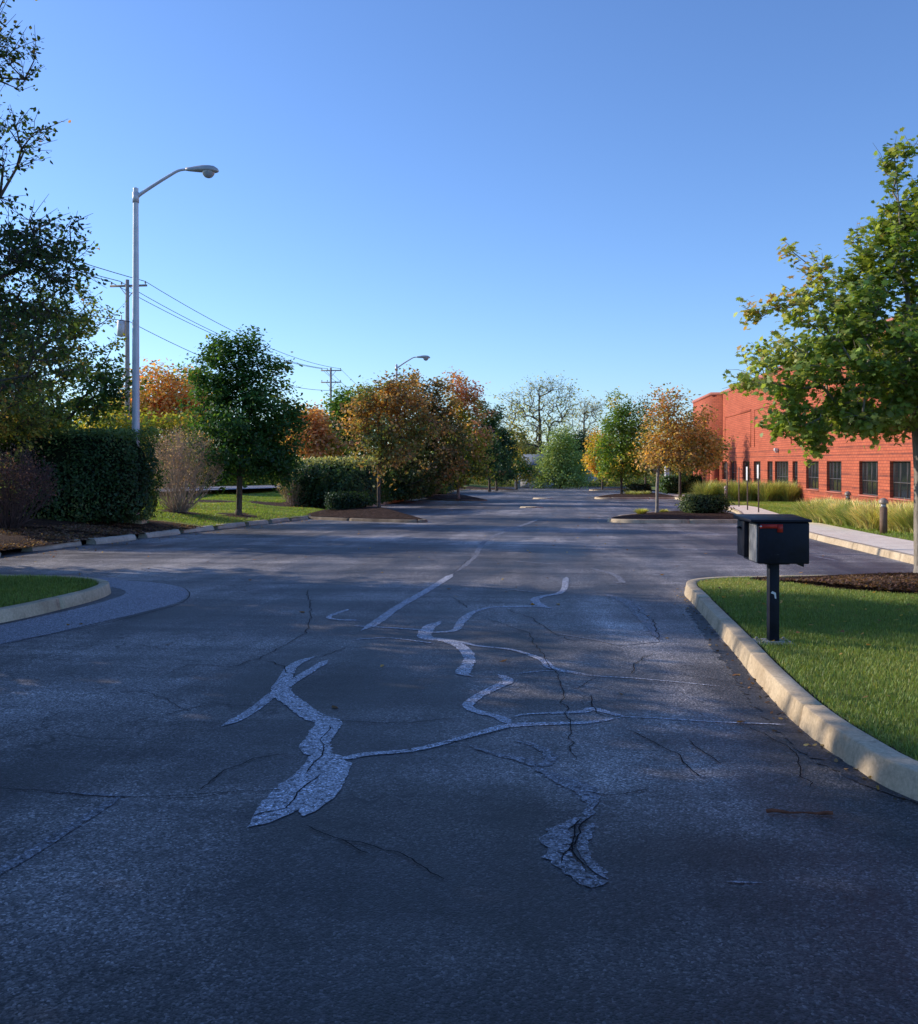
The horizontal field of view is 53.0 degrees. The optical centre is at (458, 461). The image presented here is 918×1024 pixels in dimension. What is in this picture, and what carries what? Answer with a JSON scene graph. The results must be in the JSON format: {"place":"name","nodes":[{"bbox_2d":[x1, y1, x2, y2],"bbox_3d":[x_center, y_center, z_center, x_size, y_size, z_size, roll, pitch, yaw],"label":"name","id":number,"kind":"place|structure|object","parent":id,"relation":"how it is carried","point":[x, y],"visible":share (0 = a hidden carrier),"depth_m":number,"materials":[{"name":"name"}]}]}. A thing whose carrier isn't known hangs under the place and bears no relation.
{"place":"outdoors","nodes":[
{"label":"outdoors","id":0,"kind":"place"},
{"bbox_2d":[0,574,98,606],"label":"grass","id":1,"kind":"structure","parent":0,"point":[7,594],"depth_m":12.33,"materials":[{"name":"plant"}]},
{"bbox_2d":[0,0,108,420],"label":"pear tree","id":2,"kind":"object","parent":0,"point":[18,256],"visible":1,"depth_m":15.32,"materials":[{"name":"green plant"}]},
{"bbox_2d":[158,485,279,491],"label":"street","id":3,"kind":"structure","parent":0,"point":[248,487],"depth_m":59.44,"materials":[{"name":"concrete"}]},
{"bbox_2d":[329,376,400,447],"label":"oak tree","id":4,"kind":"object","parent":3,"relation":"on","point":[362,386],"visible":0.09,"depth_m":94.11,"materials":[{"name":"green plant"}]},
{"bbox_2d":[142,490,323,525],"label":"grass","id":5,"kind":"structure","parent":0,"point":[272,494],"depth_m":36.62,"materials":[{"name":"plant"}]},
{"bbox_2d":[0,481,499,550],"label":"verge","id":6,"kind":"structure","parent":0,"point":[7,539],"depth_m":30.69,"materials":[{"name":"plant"}]},
{"bbox_2d":[0,440,62,528],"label":"bare shrub","id":7,"kind":"object","parent":6,"relation":"on","point":[16,494],"visible":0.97,"depth_m":22.52,"materials":[{"name":"brown plant"}]},
{"bbox_2d":[0,348,78,464],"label":"pear tree","id":8,"kind":"object","parent":6,"relation":"on","point":[13,430],"visible":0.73,"depth_m":24.45,"materials":[{"name":"green plant"}]},
{"bbox_2d":[5,362,144,428],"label":"oak tree","id":9,"kind":"object","parent":6,"relation":"on","point":[67,396],"visible":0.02,"depth_m":89.19,"materials":[{"name":"green plant"}]},
{"bbox_2d":[0,265,155,432],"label":"locust tree","id":10,"kind":"object","parent":6,"relation":"on","point":[101,404],"visible":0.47,"depth_m":27.29,"materials":[{"name":"green plant"}]},
{"bbox_2d":[0,425,169,523],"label":"clipped hedge","id":11,"kind":"object","parent":6,"relation":"on","point":[104,475],"visible":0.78,"depth_m":25.27,"materials":[{"name":"green plant"}]},
{"bbox_2d":[0,518,201,549],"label":"wood chips","id":12,"kind":"object","parent":6,"relation":"on","point":[104,528],"visible":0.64,"depth_m":23.34,"materials":[{"name":"brown wood"}]},
{"bbox_2d":[110,279,146,427],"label":"utility pole","id":13,"kind":"object","parent":6,"relation":"on","point":[123,327],"visible":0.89,"depth_m":56.90,"materials":[{"name":"brown wood"}]},
{"bbox_2d":[70,402,214,487],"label":"tree","id":14,"kind":"object","parent":6,"relation":"on","point":[168,424],"visible":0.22,"depth_m":54.11,"materials":[{"name":"green plant"}]},
{"bbox_2d":[107,358,212,482],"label":"maple tree","id":15,"kind":"object","parent":6,"relation":"on","point":[164,395],"visible":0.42,"depth_m":61.12,"materials":[{"name":"orange plant"}]},
{"bbox_2d":[123,165,218,523],"bbox_3d":[-8.336,-3.261,26.800,2.695,10.715,0.560,0,0,0],"label":"street lamp","id":16,"kind":"object","parent":6,"relation":"on","point":[208,171],"visible":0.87,"depth_m":26.73,"materials":[{"name":"metal"}]},
{"bbox_2d":[146,424,225,511],"bbox_3d":[-9.618,0.180,31.630,3.163,3.119,3.153,0,0,0],"label":"bare shrub","id":17,"kind":"object","parent":6,"relation":"on","point":[179,504],"visible":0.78,"depth_m":31.33,"materials":[{"name":"brown plant"}]},
{"bbox_2d":[169,358,239,486],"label":"oak tree","id":18,"kind":"object","parent":6,"relation":"on","point":[188,381],"visible":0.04,"depth_m":74.85,"materials":[{"name":"orange plant"}]},
{"bbox_2d":[153,455,302,485],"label":"undergrowth","id":19,"kind":"object","parent":6,"relation":"on","point":[249,483],"visible":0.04,"depth_m":89.07,"materials":[{"name":"green plant"}]},
{"bbox_2d":[173,324,312,514],"bbox_3d":[-7.650,-1.419,32.875,4.784,7.007,4.640,0,0,0],"label":"maple tree","id":20,"kind":"object","parent":6,"relation":"on","point":[268,451],"visible":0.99,"depth_m":32.54,"materials":[{"name":"green plant"}]},
{"bbox_2d":[277,469,310,505],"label":"bare shrub","id":21,"kind":"object","parent":6,"relation":"on","point":[290,499],"visible":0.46,"depth_m":42.15,"materials":[{"name":"brown plant"}]},
{"bbox_2d":[278,399,360,458],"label":"maple tree","id":22,"kind":"object","parent":6,"relation":"on","point":[324,441],"visible":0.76,"depth_m":65.16,"materials":[{"name":"orange plant"}]},
{"bbox_2d":[291,455,393,508],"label":"clipped hedge","id":23,"kind":"object","parent":6,"relation":"on","point":[329,474],"visible":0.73,"depth_m":42.14,"materials":[{"name":"green plant"}]},
{"bbox_2d":[307,381,379,457],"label":"oak tree","id":24,"kind":"object","parent":6,"relation":"on","point":[335,405],"visible":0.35,"depth_m":71.12,"materials":[{"name":"green plant"}]},
{"bbox_2d":[384,466,437,500],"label":"clipped hedge","id":25,"kind":"object","parent":6,"relation":"on","point":[399,493],"visible":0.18,"depth_m":57.66,"materials":[{"name":"green plant"}]},
{"bbox_2d":[0,487,917,1023],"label":"parking lot","id":26,"kind":"structure","parent":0,"point":[142,901],"depth_m":4.52,"materials":[{"name":"asphalt"}]},
{"bbox_2d":[21,539,81,551],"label":"edging block","id":27,"kind":"structure","parent":26,"relation":"on","point":[55,546],"depth_m":20.86,"materials":[{"name":"concrete"}]},
{"bbox_2d":[0,575,110,622],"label":"kerb","id":28,"kind":"structure","parent":26,"relation":"on","point":[101,589],"depth_m":11.19,"materials":[{"name":"concrete"}]},
{"bbox_2d":[0,578,187,643],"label":"asphalt apron","id":29,"kind":"object","parent":26,"relation":"on","point":[138,597],"visible":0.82,"depth_m":11.13,"materials":[{"name":"asphalt"}]},
{"bbox_2d":[86,534,135,543],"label":"edging block","id":30,"kind":"structure","parent":26,"relation":"on","point":[112,539],"depth_m":22.93,"materials":[{"name":"concrete"}]},
{"bbox_2d":[138,529,180,537],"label":"edging block","id":31,"kind":"structure","parent":26,"relation":"on","point":[162,533],"depth_m":25.34,"materials":[{"name":"concrete"}]},
{"bbox_2d":[179,525,214,532],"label":"edging block","id":32,"kind":"structure","parent":26,"relation":"on","point":[205,528],"depth_m":27.67,"materials":[{"name":"concrete"}]},
{"bbox_2d":[212,522,245,528],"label":"edging block","id":33,"kind":"structure","parent":26,"relation":"on","point":[232,525],"depth_m":29.82,"materials":[{"name":"concrete"}]},
{"bbox_2d":[308,505,421,518],"bbox_3d":[-5.152,2.098,39.642,3.882,0.478,14.033,0,0,-17],"label":"mulch bed","id":34,"kind":"object","parent":26,"relation":"on","point":[372,512],"visible":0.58,"depth_m":35.77,"materials":[{"name":"soil"}]},
{"bbox_2d":[324,490,369,509],"bbox_3d":[-4.629,1.641,38.012,1.875,0.902,1.724,0,0,0],"label":"shrub","id":35,"kind":"object","parent":34,"relation":"on","point":[344,500],"visible":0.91,"depth_m":37.42,"materials":[{"name":"green plant"}]},
{"bbox_2d":[326,364,452,506],"bbox_3d":[-2.879,-1.029,38.494,5.296,6.244,3.843,0,0,0],"label":"maple tree","id":36,"kind":"object","parent":34,"relation":"on","point":[389,430],"visible":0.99,"depth_m":38.14,"materials":[{"name":"orange plant"}]},
{"bbox_2d":[308,516,427,522],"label":"kerb","id":37,"kind":"structure","parent":26,"relation":"on","point":[375,520],"depth_m":34.16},
{"bbox_2d":[0,519,764,887],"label":"worn crack seal","id":38,"kind":"object","parent":26,"relation":"on","point":[558,841],"visible":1,"depth_m":4.27,"materials":[{"name":"asphalt"}]},
{"bbox_2d":[5,525,812,879],"bbox_3d":[1.661,1.944,19.723,7.913,0.567,31.946,0,0,15],"label":"pavement crack","id":39,"kind":"object","parent":26,"relation":"on","point":[419,721],"visible":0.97,"depth_m":5.30,"materials":[{"name":"asphalt"}]},
{"bbox_2d":[4,503,823,721],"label":"fallen leaves","id":40,"kind":"object","parent":26,"relation":"on","point":[332,706],"visible":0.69,"depth_m":19.55,"materials":[{"name":"brown plant"}]},
{"bbox_2d":[424,494,481,498],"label":"mulch bed","id":41,"kind":"object","parent":26,"relation":"on","point":[444,496],"visible":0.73,"depth_m":67.70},
{"bbox_2d":[382,369,478,501],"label":"maple tree","id":42,"kind":"object","parent":41,"relation":"on","point":[441,458],"visible":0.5,"depth_m":56.46,"materials":[{"name":"orange plant"}]},
{"bbox_2d":[427,367,500,498],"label":"maple tree","id":43,"kind":"object","parent":41,"relation":"on","point":[477,458],"visible":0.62,"depth_m":64.54,"materials":[{"name":"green plant"}]},
{"bbox_2d":[465,399,515,491],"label":"maple tree","id":44,"kind":"object","parent":26,"relation":"on","point":[490,419],"visible":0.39,"depth_m":111.31,"materials":[{"name":"green plant"}]},
{"bbox_2d":[222,574,775,826],"bbox_3d":[0.295,1.774,9.798,3.662,0.204,11.162,0,0,0],"label":"crack seal","id":45,"kind":"object","parent":26,"relation":"on","point":[309,791],"visible":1,"depth_m":6.02,"materials":[{"name":"asphalt"}]},
{"bbox_2d":[485,405,519,490],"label":"tree","id":46,"kind":"object","parent":26,"relation":"on","point":[507,442],"visible":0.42,"depth_m":117.28,"materials":[{"name":"green plant"}]},
{"bbox_2d":[195,528,837,565],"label":"faded stall lines","id":47,"kind":"object","parent":26,"relation":"on","point":[469,553],"visible":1,"depth_m":20.52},
{"bbox_2d":[506,419,544,488],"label":"oak tree","id":48,"kind":"object","parent":26,"relation":"on","point":[527,472],"visible":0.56,"depth_m":134.54,"materials":[{"name":"green plant"}]},
{"bbox_2d":[591,488,654,489],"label":"mulch bed","id":49,"kind":"object","parent":26,"relation":"on","point":[611,489],"visible":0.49,"depth_m":120.36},
{"bbox_2d":[581,428,617,489],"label":"pear tree","id":50,"kind":"object","parent":49,"relation":"on","point":[589,461],"visible":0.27,"depth_m":119.64,"materials":[{"name":"yellow plant"}]},
{"bbox_2d":[594,494,674,498],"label":"kerb","id":51,"kind":"structure","parent":26,"relation":"on","point":[597,497],"depth_m":70.66,"materials":[{"name":"concrete"}]},
{"bbox_2d":[599,493,676,497],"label":"mulch bed","id":52,"kind":"object","parent":26,"relation":"on","point":[633,495],"visible":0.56,"depth_m":75.03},
{"bbox_2d":[585,386,655,493],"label":"pear tree","id":53,"kind":"object","parent":52,"relation":"on","point":[610,467],"visible":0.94,"depth_m":83.48,"materials":[{"name":"green plant"}]},
{"bbox_2d":[623,482,652,492],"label":"shrub","id":54,"kind":"object","parent":52,"relation":"on","point":[637,487],"visible":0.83,"depth_m":83.28,"materials":[{"name":"green plant"}]},
{"bbox_2d":[626,392,679,484],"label":"pear tree","id":55,"kind":"object","parent":52,"relation":"on","point":[646,478],"visible":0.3,"depth_m":91.75,"materials":[{"name":"green plant"}]},
{"bbox_2d":[607,512,737,522],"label":"kerb","id":56,"kind":"structure","parent":26,"relation":"on","point":[610,519],"depth_m":32.79,"materials":[{"name":"concrete"}]},
{"bbox_2d":[613,510,733,519],"bbox_3d":[8.752,2.140,38.157,5.566,0.260,10.637,0,0,4],"label":"mulch bed","id":57,"kind":"object","parent":26,"relation":"on","point":[678,515],"visible":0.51,"depth_m":34.63,"materials":[{"name":"soil"}]},
{"bbox_2d":[625,382,738,512],"bbox_3d":[9.165,-0.466,37.563,4.618,5.562,3.503,0,0,0],"label":"maple tree","id":58,"kind":"object","parent":57,"relation":"on","point":[670,454],"visible":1,"depth_m":37.19,"materials":[{"name":"orange plant"}]},
{"bbox_2d":[674,493,734,512],"bbox_3d":[9.761,1.674,36.580,2.114,0.851,1.612,0,0,0],"label":"shrub","id":59,"kind":"object","parent":57,"relation":"on","point":[700,503],"visible":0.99,"depth_m":36.12,"materials":[{"name":"green plant"}]},
{"bbox_2d":[649,413,727,495],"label":"pear tree","id":60,"kind":"object","parent":26,"relation":"on","point":[679,470],"visible":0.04,"depth_m":75.91,"materials":[{"name":"orange plant"}]},
{"bbox_2d":[676,587,904,799],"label":"fallen leaves","id":61,"kind":"object","parent":26,"relation":"on","point":[869,777],"visible":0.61,"depth_m":6.25,"materials":[{"name":"brown plant"}]},
{"bbox_2d":[675,496,913,563],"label":"kerb","id":62,"kind":"structure","parent":26,"relation":"on","point":[892,554],"depth_m":20.19,"materials":[{"name":"concrete"}]},
{"bbox_2d":[766,808,832,814],"bbox_3d":[1.618,1.665,4.378,0.308,0.020,0.024,0,0,6],"label":"stick","id":63,"kind":"object","parent":26,"relation":"on","point":[770,810],"visible":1,"depth_m":4.37,"materials":[{"name":"brown plant"}]},
{"bbox_2d":[684,575,917,800],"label":"kerb","id":64,"kind":"structure","parent":26,"relation":"on","point":[881,763],"depth_m":5.84,"materials":[{"name":"concrete"}]},
{"bbox_2d":[686,605,917,802],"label":"gutter stain","id":65,"kind":"object","parent":26,"relation":"on","point":[792,734],"visible":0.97,"depth_m":6.17,"materials":[{"name":"asphalt"}]},
{"bbox_2d":[0,0,917,461],"label":"sky","id":66,"kind":"structure","parent":0,"point":[500,193],"materials":[{"name":"blue"}]},
{"bbox_2d":[499,479,654,486],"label":"lawn","id":67,"kind":"structure","parent":0,"point":[576,486],"depth_m":167.69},
{"bbox_2d":[513,433,545,455],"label":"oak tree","id":68,"kind":"object","parent":67,"relation":"on","point":[532,451],"visible":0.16,"depth_m":188.58,"materials":[{"name":"green plant"}]},
{"bbox_2d":[519,454,556,486],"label":"house","id":69,"kind":"structure","parent":67,"relation":"on","point":[533,463],"depth_m":159.61,"materials":[{"name":"white glass"}]},
{"bbox_2d":[489,370,588,453],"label":"sycamore tree","id":70,"kind":"object","parent":67,"relation":"on","point":[539,432],"visible":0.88,"depth_m":169.53,"materials":[{"name":"grey plant"}]},
{"bbox_2d":[464,472,664,486],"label":"undergrowth","id":71,"kind":"object","parent":67,"relation":"on","point":[595,484],"visible":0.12,"depth_m":166.49,"materials":[{"name":"green plant"}]},
{"bbox_2d":[561,424,596,486],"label":"oak tree","id":72,"kind":"object","parent":67,"relation":"on","point":[580,436],"visible":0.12,"depth_m":163.90,"materials":[{"name":"green plant"}]},
{"bbox_2d":[553,394,607,451],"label":"sycamore tree","id":73,"kind":"object","parent":67,"relation":"on","point":[584,412],"visible":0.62,"depth_m":184.60,"materials":[{"name":"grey plant"}]},
{"bbox_2d":[679,497,913,540],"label":"lawn","id":74,"kind":"structure","parent":0,"point":[891,533],"depth_m":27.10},
{"bbox_2d":[688,480,720,495],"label":"ornamental grass","id":75,"kind":"object","parent":74,"relation":"on","point":[704,490],"depth_m":60.37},
{"bbox_2d":[718,480,746,500],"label":"ornamental grass","id":76,"kind":"object","parent":74,"relation":"on","point":[732,483],"depth_m":59.15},
{"bbox_2d":[732,479,762,500],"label":"ornamental grass","id":77,"kind":"object","parent":74,"relation":"on","point":[751,497],"depth_m":58.91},
{"bbox_2d":[751,478,780,501],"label":"ornamental grass","id":78,"kind":"object","parent":74,"relation":"on","point":[764,497],"depth_m":57.91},
{"bbox_2d":[753,479,789,501],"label":"ornamental grass","id":79,"kind":"object","parent":74,"relation":"on","point":[777,498],"depth_m":57.91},
{"bbox_2d":[770,479,802,501],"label":"ornamental grass","id":80,"kind":"object","parent":74,"relation":"on","point":[792,494],"depth_m":57.52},
{"bbox_2d":[789,497,820,521],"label":"ornamental grass","id":81,"kind":"object","parent":74,"relation":"on","point":[799,510],"depth_m":30.84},
{"bbox_2d":[798,497,833,522],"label":"ornamental grass","id":82,"kind":"object","parent":74,"relation":"on","point":[814,518],"depth_m":30.30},
{"bbox_2d":[724,505,913,554],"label":"footpath","id":83,"kind":"structure","parent":74,"relation":"on","point":[895,544],"depth_m":23.63,"materials":[{"name":"concrete"}]},
{"bbox_2d":[810,499,844,524],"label":"ornamental grass","id":84,"kind":"object","parent":74,"relation":"on","point":[825,519],"depth_m":29.51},
{"bbox_2d":[879,498,888,533],"bbox_3d":[11.291,1.492,24.500,0.243,1.050,0.237,0,0,0],"label":"bollard light","id":85,"kind":"object","parent":74,"relation":"on","point":[883,502],"visible":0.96,"depth_m":24.42,"materials":[{"name":"brown metal"}]},
{"bbox_2d":[887,501,913,532],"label":"ornamental grass","id":86,"kind":"object","parent":74,"relation":"on","point":[903,528],"depth_m":24.81,"materials":[{"name":"plant"}]},
{"bbox_2d":[895,503,913,533],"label":"ornamental grass","id":87,"kind":"object","parent":74,"relation":"on","point":[909,516],"depth_m":24.45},
{"bbox_2d":[697,575,917,760],"bbox_3d":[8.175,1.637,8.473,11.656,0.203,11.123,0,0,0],"label":"island lawn","id":88,"kind":"structure","parent":0,"point":[869,693],"depth_m":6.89,"materials":[{"name":"plant"}]},
{"bbox_2d":[733,514,811,644],"bbox_3d":[2.830,1.112,8.345,0.549,1.243,0.530,0,0,2],"label":"mailbox","id":89,"kind":"object","parent":88,"relation":"on","point":[772,542],"visible":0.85,"depth_m":8.11,"materials":[{"name":"black metal"}]},
{"bbox_2d":[737,520,748,556],"bbox_3d":[2.602,0.703,8.481,0.083,0.327,0.235,0,0,2],"label":"door","id":90,"kind":"structure","parent":89,"relation":"in","point":[742,526],"depth_m":8.38,"materials":[{"name":"blue paint"}]},
{"bbox_2d":[697,580,909,756],"bbox_3d":[3.256,1.639,8.968,1.639,0.180,10.127,0,0,13],"label":"soil edge","id":91,"kind":"object","parent":88,"relation":"on","point":[761,646],"visible":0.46,"depth_m":6.84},
{"bbox_2d":[704,580,917,697],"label":"fallen leaves","id":92,"kind":"object","parent":88,"relation":"on","point":[832,605],"visible":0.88,"depth_m":10.40,"materials":[{"name":"brown plant"}]},
{"bbox_2d":[764,574,917,594],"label":"mulch bed","id":93,"kind":"object","parent":88,"relation":"on","point":[843,586],"visible":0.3,"depth_m":12.44,"materials":[{"name":"soil"}]},
{"bbox_2d":[720,127,917,572],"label":"maple tree","id":94,"kind":"object","parent":93,"relation":"on","point":[850,343],"visible":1,"depth_m":13.05,"materials":[{"name":"green plant"}]},
{"bbox_2d":[751,572,917,591],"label":"wood chips","id":95,"kind":"object","parent":93,"relation":"on","point":[907,579],"visible":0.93,"depth_m":12.47,"materials":[{"name":"brown wood"}]},
{"bbox_2d":[818,499,854,525],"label":"ornamental grass","id":96,"kind":"object","parent":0,"point":[834,520],"depth_m":28.46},
{"bbox_2d":[830,500,866,527],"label":"ornamental grass","id":97,"kind":"object","parent":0,"point":[846,522],"depth_m":27.64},
{"bbox_2d":[835,499,877,528],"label":"ornamental grass","id":98,"kind":"object","parent":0,"point":[856,523],"depth_m":26.91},
{"bbox_2d":[845,499,891,529],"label":"ornamental grass","id":99,"kind":"object","parent":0,"point":[870,522],"depth_m":26.09,"materials":[{"name":"plant"}]},
{"bbox_2d":[868,501,911,531],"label":"ornamental grass","id":100,"kind":"object","parent":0,"point":[892,527],"depth_m":25.41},
{"bbox_3d":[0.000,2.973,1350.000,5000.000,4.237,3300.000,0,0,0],"label":"ground","id":101,"kind":"structure","parent":0,"visible":0},
{"bbox_2d":[529,421,593,488],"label":"willow tree","id":102,"kind":"object","parent":101,"relation":"on","point":[564,467],"visible":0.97,"depth_m":140.81,"materials":[{"name":"green plant"}]},
{"bbox_2d":[692,318,913,504],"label":"brick building","id":103,"kind":"structure","parent":101,"relation":"on","point":[856,469],"depth_m":56.71,"materials":[{"name":"brick"}]},
{"bbox_2d":[777,461,787,484],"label":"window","id":104,"kind":"structure","parent":103,"relation":"in","point":[782,466],"depth_m":62.84,"materials":[{"name":"glass"}]},
{"bbox_2d":[805,461,818,490],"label":"window","id":105,"kind":"structure","parent":103,"relation":"in","point":[813,469],"depth_m":55.02,"materials":[{"name":"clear glass"}]},
{"bbox_2d":[825,461,841,493],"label":"window","id":106,"kind":"structure","parent":103,"relation":"in","point":[834,466],"depth_m":50.83,"materials":[{"name":"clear glass"}]},
{"bbox_2d":[858,461,877,497],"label":"window","id":107,"kind":"structure","parent":103,"relation":"in","point":[869,469],"depth_m":45.09,"materials":[{"name":"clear glass"}]},
{"bbox_2d":[888,461,910,501],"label":"window","id":108,"kind":"structure","parent":103,"relation":"in","point":[901,469],"depth_m":40.87,"materials":[{"name":"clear glass"}]},
{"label":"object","id":109,"kind":"structure","parent":0,"visible":0},
{"bbox_2d":[659,474,692,493],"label":"shrub","id":110,"kind":"object","parent":109,"relation":"on","point":[669,484],"visible":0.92,"depth_m":87.39,"materials":[{"name":"green plant"}]},
{"bbox_2d":[674,472,701,492],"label":"shrub","id":111,"kind":"object","parent":109,"relation":"on","point":[693,478],"visible":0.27,"depth_m":91.38,"materials":[{"name":"green plant"}]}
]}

